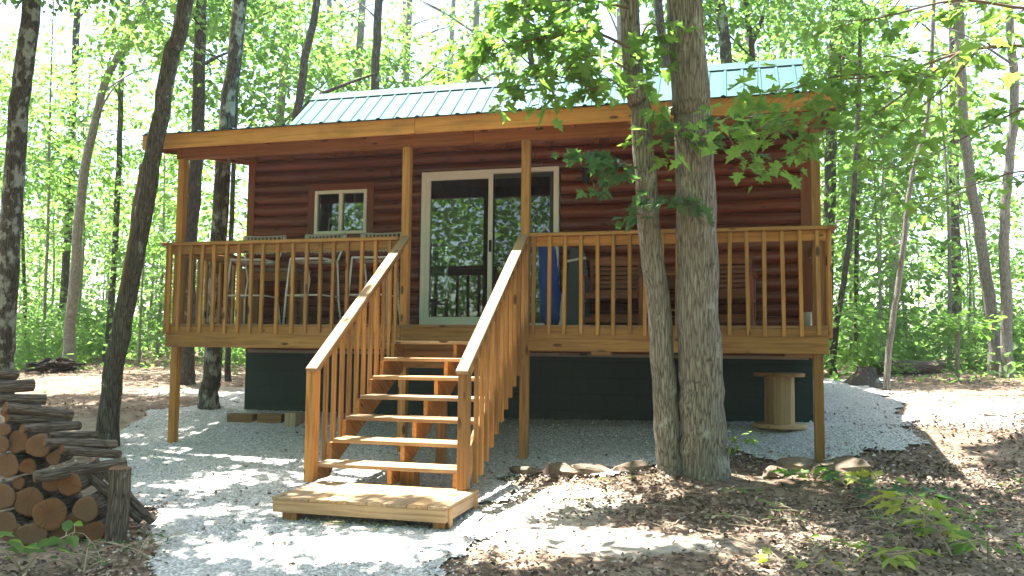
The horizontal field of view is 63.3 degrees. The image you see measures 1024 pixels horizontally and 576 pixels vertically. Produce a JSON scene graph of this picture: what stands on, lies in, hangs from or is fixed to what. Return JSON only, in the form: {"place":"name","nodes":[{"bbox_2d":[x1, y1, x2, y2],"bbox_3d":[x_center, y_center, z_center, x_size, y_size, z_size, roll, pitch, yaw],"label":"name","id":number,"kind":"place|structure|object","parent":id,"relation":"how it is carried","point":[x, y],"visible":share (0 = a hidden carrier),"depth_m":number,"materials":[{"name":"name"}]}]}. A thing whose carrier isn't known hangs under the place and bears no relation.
{"place":"outdoors","nodes":[
{"label":"outdoors","id":0,"kind":"place"},
{"bbox_2d":[0,349,1023,575],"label":"ground","id":1,"kind":"structure","parent":0,"point":[607,546],"depth_m":6.72,"materials":[{"name":"brown soil"}]},
{"bbox_2d":[3,517,32,543],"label":"firewood log","id":2,"kind":"object","parent":1,"relation":"on","point":[9,538],"visible":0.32,"depth_m":5.83,"materials":[{"name":"brown wood"}]},
{"bbox_2d":[0,509,31,535],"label":"firewood log","id":3,"kind":"object","parent":2,"relation":"on","point":[10,520],"visible":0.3,"depth_m":5.84,"materials":[{"name":"brown wood"}]},
{"bbox_2d":[0,480,19,509],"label":"firewood log","id":4,"kind":"object","parent":3,"relation":"on","point":[8,490],"visible":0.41,"depth_m":5.83,"materials":[{"name":"brown wood"}]},
{"bbox_2d":[0,451,53,477],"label":"firewood log","id":5,"kind":"object","parent":4,"relation":"on","point":[10,462],"visible":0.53,"depth_m":5.85,"materials":[{"name":"brown wood"}]},
{"bbox_2d":[13,482,59,516],"bbox_3d":[-3.477,1.519,6.114,0.211,0.212,0.509,2,-3,-12],"label":"firewood log","id":6,"kind":"object","parent":3,"relation":"on","point":[29,498],"visible":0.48,"depth_m":5.87,"materials":[{"name":"brown wood"}]},
{"bbox_2d":[14,296,64,369],"bbox_3d":[-10.752,1.160,18.070,2.512,1.975,2.206,-3,-6,42],"label":"bush","id":7,"kind":"object","parent":1,"relation":"on","point":[35,325],"visible":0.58,"depth_m":17.99,"materials":[{"name":"green plant"}]},
{"bbox_2d":[0,520,82,571],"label":"seedling","id":8,"kind":"object","parent":1,"relation":"on","point":[67,525],"visible":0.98,"depth_m":5.22,"materials":[{"name":"green plant"}]},
{"bbox_2d":[0,0,98,407],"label":"tree","id":9,"kind":"object","parent":1,"relation":"on","point":[11,207],"visible":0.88,"depth_m":12.39,"materials":[{"name":"brown plant"}]},
{"bbox_2d":[0,44,108,338],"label":"tree","id":10,"kind":"object","parent":1,"relation":"on","point":[74,176],"visible":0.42,"depth_m":20.97,"materials":[{"name":"green plant"}]},
{"bbox_2d":[25,357,85,373],"bbox_3d":[-9.287,1.581,16.952,1.228,0.362,0.457,0,-4,15],"label":"brush pile","id":11,"kind":"object","parent":1,"relation":"on","point":[58,365],"visible":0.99,"depth_m":16.86,"materials":[{"name":"brown wood"}]},
{"bbox_2d":[48,527,64,539],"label":"firewood log","id":12,"kind":"object","parent":1,"relation":"on","point":[59,533],"visible":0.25,"depth_m":5.87,"materials":[{"name":"brown wood"}]},
{"bbox_2d":[32,492,82,530],"bbox_3d":[-3.305,1.612,6.064,0.237,0.232,0.510,2,-7,-13],"label":"firewood log","id":13,"kind":"object","parent":12,"relation":"on","point":[50,513],"visible":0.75,"depth_m":5.83,"materials":[{"name":"brown wood"}]},
{"bbox_2d":[42,463,81,491],"bbox_3d":[-3.264,1.380,6.067,0.131,0.129,0.412,1,-1,-2],"label":"firewood log","id":14,"kind":"object","parent":13,"relation":"on","point":[51,486],"visible":0.29,"depth_m":5.87,"materials":[{"name":"brown wood"}]},
{"bbox_2d":[46,450,72,464],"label":"firewood log","id":15,"kind":"object","parent":14,"relation":"on","point":[54,458],"visible":0.84,"depth_m":5.89,"materials":[{"name":"brown wood"}]},
{"bbox_2d":[25,431,59,456],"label":"firewood log","id":16,"kind":"object","parent":15,"relation":"on","point":[34,446],"visible":0.72,"depth_m":5.85,"materials":[{"name":"brown wood"}]},
{"bbox_2d":[5,413,71,423],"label":"firewood log","id":17,"kind":"object","parent":16,"relation":"on","point":[20,418],"visible":0.83,"depth_m":5.95,"materials":[{"name":"grey wood"}]},
{"bbox_2d":[2,402,73,418],"bbox_3d":[-3.423,0.892,6.014,0.083,0.076,0.471,-3,-15,39],"label":"firewood log","id":18,"kind":"object","parent":17,"relation":"on","point":[19,408],"visible":1,"depth_m":5.98,"materials":[{"name":"grey wood"}]},
{"bbox_2d":[19,421,81,432],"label":"firewood log","id":19,"kind":"object","parent":16,"relation":"on","point":[48,427],"visible":1,"depth_m":5.96,"materials":[{"name":"grey wood"}]},
{"bbox_2d":[0,2,117,356],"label":"tree","id":20,"kind":"object","parent":1,"relation":"on","point":[43,84],"visible":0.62,"depth_m":18.80,"materials":[{"name":"green plant"}]},
{"bbox_2d":[19,145,104,330],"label":"young tree","id":21,"kind":"object","parent":1,"relation":"on","point":[53,253],"visible":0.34,"depth_m":24.06,"materials":[{"name":"green plant"}]},
{"bbox_2d":[22,131,130,332],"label":"young tree","id":22,"kind":"object","parent":1,"relation":"on","point":[60,240],"visible":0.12,"depth_m":26.29,"materials":[{"name":"green plant"}]},
{"bbox_2d":[0,0,155,325],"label":"tree","id":23,"kind":"object","parent":1,"relation":"on","point":[65,272],"visible":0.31,"depth_m":21.97,"materials":[{"name":"green plant"}]},
{"bbox_2d":[0,88,159,348],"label":"young tree","id":24,"kind":"object","parent":1,"relation":"on","point":[64,229],"visible":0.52,"depth_m":20.26,"materials":[{"name":"green plant"}]},
{"bbox_2d":[39,294,137,362],"bbox_3d":[-10.220,1.129,20.090,2.369,2.042,1.864,1,-4,-3],"label":"bush","id":25,"kind":"object","parent":1,"relation":"on","point":[100,315],"visible":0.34,"depth_m":20.00,"materials":[{"name":"green plant"}]},
{"bbox_2d":[20,138,172,330],"bbox_3d":[-12.779,-1.259,25.941,4.523,6.862,4.538,-1,-4,19],"label":"young tree","id":26,"kind":"object","parent":1,"relation":"on","point":[120,242],"visible":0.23,"depth_m":25.64,"materials":[{"name":"green plant"}]},
{"bbox_2d":[26,0,192,361],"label":"tree","id":27,"kind":"object","parent":1,"relation":"on","point":[120,108],"visible":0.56,"depth_m":19.96,"materials":[{"name":"green plant"}]},
{"bbox_2d":[104,465,131,544],"bbox_3d":[-2.787,1.566,5.860,0.153,0.605,0.152,1,-4,15],"label":"wood stake","id":28,"kind":"object","parent":1,"relation":"on","point":[118,502],"visible":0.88,"depth_m":5.81,"materials":[{"name":"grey wood"}]},
{"bbox_2d":[0,0,246,409],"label":"tree","id":29,"kind":"object","parent":1,"relation":"on","point":[208,394],"visible":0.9,"depth_m":11.52,"materials":[{"name":"grey plant"}]},
{"bbox_2d":[87,165,176,363],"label":"young tree","id":30,"kind":"object","parent":1,"relation":"on","point":[140,331],"visible":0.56,"depth_m":19.33,"materials":[{"name":"green plant"}]},
{"bbox_2d":[95,0,193,448],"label":"tree","id":31,"kind":"object","parent":1,"relation":"on","point":[107,422],"visible":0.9,"depth_m":9.52,"materials":[{"name":"brown plant"}]},
{"bbox_2d":[85,122,208,354],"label":"young tree","id":32,"kind":"object","parent":1,"relation":"on","point":[124,248],"visible":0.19,"depth_m":23.95,"materials":[{"name":"green plant"}]},
{"bbox_2d":[44,0,251,369],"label":"tree","id":33,"kind":"object","parent":1,"relation":"on","point":[69,341],"visible":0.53,"depth_m":17.42,"materials":[{"name":"green plant"}]},
{"bbox_2d":[89,113,212,358],"bbox_3d":[-9.117,-1.361,21.756,3.451,6.769,3.323,3,-5,-32],"label":"young tree","id":34,"kind":"object","parent":1,"relation":"on","point":[164,156],"visible":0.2,"depth_m":21.62,"materials":[{"name":"green plant"}]},
{"bbox_2d":[78,0,254,384],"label":"tree","id":35,"kind":"object","parent":1,"relation":"on","point":[201,19],"visible":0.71,"depth_m":14.39,"materials":[{"name":"green plant"}]},
{"bbox_2d":[119,154,242,337],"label":"young tree","id":36,"kind":"object","parent":1,"relation":"on","point":[156,310],"visible":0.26,"depth_m":22.60,"materials":[{"name":"green plant"}]},
{"bbox_2d":[150,116,247,351],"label":"young tree","id":37,"kind":"object","parent":1,"relation":"on","point":[242,170],"visible":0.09,"depth_m":20.19,"materials":[{"name":"green plant"}]},
{"bbox_2d":[146,60,268,357],"bbox_3d":[-7.678,-1.925,21.729,3.385,8.052,3.259,3,-5,-25],"label":"young tree","id":38,"kind":"object","parent":1,"relation":"on","point":[173,169],"visible":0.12,"depth_m":21.69,"materials":[{"name":"green plant"}]},
{"bbox_2d":[115,0,312,381],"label":"tree","id":39,"kind":"object","parent":1,"relation":"on","point":[227,372],"visible":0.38,"depth_m":15.00,"materials":[{"name":"green plant"}]},
{"bbox_2d":[162,47,341,375],"bbox_3d":[-4.562,-1.590,17.502,4.941,7.050,4.957,4,-5,-39],"label":"young tree","id":40,"kind":"object","parent":1,"relation":"on","point":[323,51],"visible":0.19,"depth_m":17.11,"materials":[{"name":"green plant"}]},
{"bbox_2d":[145,0,375,131],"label":"tree","id":41,"kind":"object","parent":1,"relation":"on","point":[298,107],"visible":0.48,"depth_m":16.61,"materials":[{"name":"green plant"}]},
{"bbox_2d":[209,0,383,89],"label":"tree","id":42,"kind":"object","parent":1,"relation":"on","point":[377,42],"visible":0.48,"depth_m":16.95,"materials":[{"name":"green plant"}]},
{"bbox_2d":[221,0,397,124],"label":"forest tree","id":43,"kind":"object","parent":1,"relation":"on","point":[281,97],"visible":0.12,"depth_m":19.28,"materials":[{"name":"green plant"}]},
{"bbox_2d":[277,0,434,125],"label":"forest tree","id":44,"kind":"object","parent":1,"relation":"on","point":[361,39],"visible":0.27,"depth_m":18.63,"materials":[{"name":"green plant"}]},
{"bbox_2d":[272,481,478,529],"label":"landing platform","id":45,"kind":"structure","parent":1,"relation":"on","point":[439,507],"depth_m":6.31,"materials":[{"name":"brown wood"}]},
{"bbox_2d":[311,45,447,282],"bbox_3d":[-3.279,-1.909,19.223,3.646,7.849,3.986,2,-4,-15],"label":"young tree","id":46,"kind":"object","parent":1,"relation":"on","point":[404,69],"visible":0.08,"depth_m":19.31,"materials":[{"name":"green plant"}]},
{"bbox_2d":[326,0,470,91],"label":"forest tree","id":47,"kind":"object","parent":1,"relation":"on","point":[408,45],"visible":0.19,"depth_m":20.49,"materials":[{"name":"green plant"}]},
{"bbox_2d":[381,0,480,298],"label":"forest tree","id":48,"kind":"object","parent":1,"relation":"on","point":[439,283],"visible":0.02,"depth_m":23.16,"materials":[{"name":"green plant"}]},
{"bbox_2d":[400,0,516,86],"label":"forest tree","id":49,"kind":"object","parent":1,"relation":"on","point":[475,10],"visible":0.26,"depth_m":19.71,"materials":[{"name":"green plant"}]},
{"bbox_2d":[140,58,836,490],"bbox_3d":[-0.115,-0.532,10.783,7.885,5.622,7.786,0,-4,15],"label":"cabin","id":50,"kind":"object","parent":1,"relation":"on","point":[470,184],"visible":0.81,"depth_m":9.80,"materials":[{"name":"brown wood"}]},
{"bbox_2d":[228,235,286,323],"bbox_3d":[-3.275,-0.112,10.551,0.602,1.189,0.555,0,-4,9],"label":"bar stool","id":51,"kind":"object","parent":50,"relation":"on","point":[269,262],"visible":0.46,"depth_m":10.74,"materials":[{"name":"white metal"}]},
{"bbox_2d":[239,268,310,323],"bbox_3d":[-3.173,0.138,11.079,0.840,0.765,0.437,0,-4,15],"label":"bar table","id":52,"kind":"object","parent":50,"relation":"on","point":[283,273],"visible":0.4,"depth_m":10.99,"materials":[{"name":"grey wood"}]},
{"bbox_2d":[282,233,346,323],"bbox_3d":[-2.463,-0.119,10.335,0.602,1.189,0.555,-1,-4,17],"label":"bar stool","id":53,"kind":"object","parent":50,"relation":"on","point":[301,260],"visible":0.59,"depth_m":10.40,"materials":[{"name":"white metal"}]},
{"bbox_2d":[314,189,366,234],"bbox_3d":[-2.310,-1.025,11.270,0.770,0.600,0.100,0,-4,15],"label":"window","id":54,"kind":"structure","parent":50,"relation":"in","point":[329,211],"depth_m":11.28,"materials":[{"name":"white plastic"}]},
{"bbox_2d":[419,166,560,324],"bbox_3d":[-0.300,-0.520,10.676,1.840,2.020,0.160,0,-4,15],"label":"sliding door","id":55,"kind":"structure","parent":50,"relation":"in","point":[504,188],"depth_m":10.66,"materials":[{"name":"white plastic"}]},
{"bbox_2d":[538,228,560,324],"bbox_3d":[0.434,-0.138,9.960,0.252,1.240,0.503,2,-5,-24],"label":"folded parasol","id":56,"kind":"object","parent":50,"relation":"on","point":[555,290],"visible":0.62,"depth_m":9.83,"materials":[{"name":"blue fabric"}]},
{"bbox_2d":[558,247,589,324],"bbox_3d":[0.773,-0.016,9.923,0.350,0.988,0.466,0,-4,15],"label":"folded chair","id":57,"kind":"object","parent":50,"relation":"on","point":[572,305],"visible":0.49,"depth_m":9.85,"materials":[{"name":"grey fabric"}]},
{"bbox_2d":[578,256,642,324],"bbox_3d":[1.194,0.034,9.800,0.760,0.880,0.660,0,-4,11],"label":"glider chair","id":58,"kind":"object","parent":50,"relation":"on","point":[637,293],"visible":0.77,"depth_m":9.99,"materials":[{"name":"brown wood"}]},
{"bbox_2d":[718,254,757,325],"bbox_3d":[2.402,0.023,9.478,0.760,0.880,0.660,-1,-4,19],"label":"glider chair","id":59,"kind":"object","parent":50,"relation":"on","point":[736,293],"visible":0.41,"depth_m":9.55,"materials":[{"name":"brown wood"}]},
{"bbox_2d":[0,350,1023,575],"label":"fallen leaves","id":60,"kind":"object","parent":1,"relation":"on","point":[1016,556],"depth_m":6.19,"materials":[{"name":"brown plant"}]},
{"bbox_2d":[15,332,1023,383],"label":"undergrowth","id":61,"kind":"object","parent":1,"relation":"on","point":[862,353],"visible":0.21,"depth_m":14.20,"materials":[{"name":"green plant"}]},
{"bbox_2d":[64,377,976,575],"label":"gravel","id":62,"kind":"structure","parent":1,"relation":"on","point":[840,394],"depth_m":8.28,"materials":[{"name":"grey gravel"}]},
{"bbox_2d":[752,372,807,429],"bbox_3d":[2.948,1.233,9.159,0.580,0.593,0.580,0,-4,15],"label":"cable spool","id":63,"kind":"object","parent":62,"relation":"on","point":[779,400],"visible":1,"depth_m":9.02,"materials":[{"name":"brown wood"}]},
{"bbox_2d":[450,0,622,77],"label":"tree","id":64,"kind":"object","parent":1,"relation":"on","point":[516,29],"visible":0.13,"depth_m":17.29,"materials":[{"name":"green plant"}]},
{"bbox_2d":[429,0,714,475],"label":"oak tree","id":65,"kind":"object","parent":1,"relation":"on","point":[636,89],"visible":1,"depth_m":7.30,"materials":[{"name":"green plant"}]},
{"bbox_2d":[617,0,796,481],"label":"oak tree","id":66,"kind":"object","parent":1,"relation":"on","point":[703,443],"visible":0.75,"depth_m":7.38,"materials":[{"name":"brown plant"}]},
{"bbox_2d":[640,0,784,67],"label":"tree","id":67,"kind":"object","parent":1,"relation":"on","point":[657,8],"visible":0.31,"depth_m":14.43,"materials":[{"name":"green plant"}]},
{"bbox_2d":[639,0,785,68],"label":"tree","id":68,"kind":"object","parent":1,"relation":"on","point":[751,49],"visible":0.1,"depth_m":16.11,"materials":[{"name":"green plant"}]},
{"bbox_2d":[609,0,837,64],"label":"tree","id":69,"kind":"object","parent":1,"relation":"on","point":[724,43],"visible":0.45,"depth_m":14.91,"materials":[{"name":"green plant"}]},
{"bbox_2d":[728,0,883,166],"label":"forest tree","id":70,"kind":"object","parent":1,"relation":"on","point":[784,55],"visible":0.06,"depth_m":18.33,"materials":[{"name":"green plant"}]},
{"bbox_2d":[738,0,903,374],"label":"tree","id":71,"kind":"object","parent":1,"relation":"on","point":[845,268],"visible":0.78,"depth_m":14.95,"materials":[{"name":"green plant"}]},
{"bbox_2d":[734,0,939,344],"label":"young tree","id":72,"kind":"object","parent":1,"relation":"on","point":[841,208],"visible":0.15,"depth_m":18.36,"materials":[{"name":"green plant"}]},
{"bbox_2d":[717,0,972,366],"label":"tree","id":73,"kind":"object","parent":1,"relation":"on","point":[828,173],"visible":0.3,"depth_m":16.87,"materials":[{"name":"green plant"}]},
{"bbox_2d":[668,0,1023,228],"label":"maple tree","id":74,"kind":"object","parent":1,"relation":"on","point":[907,73],"visible":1,"depth_m":5.41,"materials":[{"name":"green plant"}]},
{"bbox_2d":[812,298,899,377],"bbox_3d":[5.757,1.028,14.630,1.924,1.733,2.402,-2,-5,28],"label":"bush","id":75,"kind":"object","parent":1,"relation":"on","point":[868,330],"visible":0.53,"depth_m":14.52,"materials":[{"name":"green plant"}]},
{"bbox_2d":[843,366,882,388],"bbox_3d":[5.497,1.404,13.031,0.828,0.362,0.844,-2,-5,35],"label":"tree stump","id":76,"kind":"object","parent":1,"relation":"on","point":[864,376],"visible":0.84,"depth_m":12.89,"materials":[{"name":"grey wood"}]},
{"bbox_2d":[820,134,915,357],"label":"young tree","id":77,"kind":"object","parent":1,"relation":"on","point":[861,242],"visible":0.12,"depth_m":19.27,"materials":[{"name":"green plant"}]},
{"bbox_2d":[816,464,957,509],"bbox_3d":[2.881,1.557,6.460,0.945,0.296,0.712,0,-4,15],"label":"seedling","id":78,"kind":"object","parent":1,"relation":"on","point":[926,490],"visible":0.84,"depth_m":6.42,"materials":[{"name":"green plant"}]},
{"bbox_2d":[833,302,945,366],"bbox_3d":[7.260,1.079,16.419,2.289,1.652,1.833,1,-4,-4],"label":"bush","id":79,"kind":"object","parent":1,"relation":"on","point":[912,349],"visible":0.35,"depth_m":16.14,"materials":[{"name":"green plant"}]},
{"bbox_2d":[849,330,929,376],"bbox_3d":[6.591,1.226,14.561,1.348,0.973,1.080,-2,-5,32],"label":"bush","id":80,"kind":"object","parent":1,"relation":"on","point":[899,351],"visible":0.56,"depth_m":14.45,"materials":[{"name":"green plant"}]},
{"bbox_2d":[821,98,963,358],"bbox_3d":[7.584,-1.113,17.366,3.304,5.792,2.870,2,-4,-20],"label":"young tree","id":81,"kind":"object","parent":1,"relation":"on","point":[931,243],"visible":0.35,"depth_m":17.20,"materials":[{"name":"green plant"}]},
{"bbox_2d":[821,99,967,358],"bbox_3d":[7.036,-0.976,15.761,2.891,5.371,2.512,5,-6,-44],"label":"young tree","id":82,"kind":"object","parent":1,"relation":"on","point":[908,252],"visible":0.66,"depth_m":15.52,"materials":[{"name":"green plant"}]},
{"bbox_2d":[849,545,943,569],"bbox_3d":[2.276,1.598,4.934,0.466,0.190,0.526,0,-4,15],"label":"seedling","id":83,"kind":"object","parent":1,"relation":"on","point":[884,554],"visible":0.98,"depth_m":4.92,"materials":[{"name":"green plant"}]},
{"bbox_2d":[837,0,956,365],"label":"tree","id":84,"kind":"object","parent":1,"relation":"on","point":[857,227],"visible":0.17,"depth_m":17.06,"materials":[{"name":"green plant"}]},
{"bbox_2d":[834,98,983,351],"bbox_3d":[8.945,-1.271,19.060,3.006,6.347,3.286,2,-4,-15],"label":"young tree","id":85,"kind":"object","parent":1,"relation":"on","point":[923,251],"visible":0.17,"depth_m":18.72,"materials":[{"name":"green plant"}]},
{"bbox_2d":[806,0,1015,309],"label":"forest tree","id":86,"kind":"object","parent":1,"relation":"on","point":[943,181],"visible":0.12,"depth_m":20.88,"materials":[{"name":"green plant"}]},
{"bbox_2d":[876,360,945,374],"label":"fallen log","id":87,"kind":"object","parent":1,"relation":"on","point":[927,367],"visible":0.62,"depth_m":14.67,"materials":[{"name":"grey wood"}]},
{"bbox_2d":[862,490,964,558],"bbox_3d":[2.570,1.497,5.324,0.604,0.414,0.500,0,-4,15],"label":"seedling","id":88,"kind":"object","parent":1,"relation":"on","point":[894,506],"visible":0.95,"depth_m":5.29,"materials":[{"name":"green plant"}]},
{"bbox_2d":[832,0,999,375],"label":"tree","id":89,"kind":"object","parent":1,"relation":"on","point":[986,279],"visible":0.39,"depth_m":14.43,"materials":[{"name":"grey plant"}]},
{"bbox_2d":[832,7,1023,366],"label":"young tree","id":90,"kind":"object","parent":1,"relation":"on","point":[898,218],"visible":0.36,"depth_m":16.58,"materials":[{"name":"green plant"}]},
{"bbox_2d":[883,0,1015,390],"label":"tree","id":91,"kind":"object","parent":1,"relation":"on","point":[888,352],"visible":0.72,"depth_m":12.17,"materials":[{"name":"grey plant"}]},
{"bbox_2d":[890,134,1023,365],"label":"young tree","id":92,"kind":"object","parent":1,"relation":"on","point":[942,218],"visible":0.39,"depth_m":17.14,"materials":[{"name":"green plant"}]},
{"bbox_2d":[908,308,1007,381],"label":"sapling","id":93,"kind":"object","parent":1,"relation":"on","point":[960,325],"visible":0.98,"depth_m":13.47,"materials":[{"name":"green plant"}]},
{"bbox_2d":[899,504,1023,564],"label":"seedling","id":94,"kind":"object","parent":1,"relation":"on","point":[960,548],"visible":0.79,"depth_m":5.06,"materials":[{"name":"green plant"}]},
{"bbox_2d":[904,170,1023,349],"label":"young tree","id":95,"kind":"object","parent":1,"relation":"on","point":[971,257],"visible":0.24,"depth_m":21.70,"materials":[{"name":"green plant"}]},
{"bbox_2d":[911,2,1023,352],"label":"tree","id":96,"kind":"object","parent":1,"relation":"on","point":[956,308],"visible":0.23,"depth_m":20.92,"materials":[{"name":"green plant"}]},
{"bbox_2d":[924,308,1023,373],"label":"bush","id":97,"kind":"object","parent":1,"relation":"on","point":[963,345],"visible":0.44,"depth_m":15.13,"materials":[{"name":"green plant"}]},
{"bbox_2d":[928,0,1021,377],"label":"tree","id":98,"kind":"object","parent":1,"relation":"on","point":[1006,337],"visible":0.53,"depth_m":14.14,"materials":[{"name":"grey plant"}]},
{"bbox_2d":[951,74,1023,340],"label":"young tree","id":99,"kind":"object","parent":1,"relation":"on","point":[994,236],"visible":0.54,"depth_m":15.55,"materials":[{"name":"green plant"}]},
{"bbox_2d":[0,0,1023,354],"label":"sky","id":100,"kind":"structure","parent":0,"point":[14,17],"materials":[{"name":"white"}]},
{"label":"firewood log","id":101,"kind":"object","parent":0,"visible":0},
{"bbox_2d":[85,516,129,541],"bbox_3d":[-2.963,1.734,6.092,0.159,0.149,0.461,1,-3,-4],"label":"firewood log","id":102,"kind":"object","parent":101,"relation":"on","point":[94,529],"visible":0.41,"depth_m":5.87,"materials":[{"name":"brown wood"}]},
{"bbox_2d":[72,491,132,521],"bbox_3d":[-3.001,1.573,6.109,0.194,0.188,0.515,0,-3,2],"label":"firewood log","id":103,"kind":"object","parent":102,"relation":"on","point":[90,507],"visible":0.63,"depth_m":5.86,"materials":[{"name":"brown wood"}]},
{"bbox_2d":[58,462,103,495],"bbox_3d":[-3.123,1.383,6.064,0.173,0.170,0.431,1,0,-2],"label":"firewood log","id":104,"kind":"object","parent":103,"relation":"on","point":[73,483],"visible":0.64,"depth_m":5.85,"materials":[{"name":"brown wood"}]},
{"bbox_2d":[33,457,126,482],"bbox_3d":[-3.073,1.299,5.927,0.605,0.083,0.090,-3,-1,-41],"label":"firewood log","id":105,"kind":"object","parent":104,"relation":"on","point":[67,472],"visible":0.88,"depth_m":5.88,"materials":[{"name":"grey wood"}]},
{"bbox_2d":[59,445,121,458],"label":"firewood log","id":106,"kind":"object","parent":105,"relation":"on","point":[87,451],"visible":0.98,"depth_m":5.96,"materials":[{"name":"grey wood"}]},
{"bbox_2d":[42,438,117,447],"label":"firewood log","id":107,"kind":"object","parent":106,"relation":"on","point":[59,442],"visible":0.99,"depth_m":5.95,"materials":[{"name":"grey wood"}]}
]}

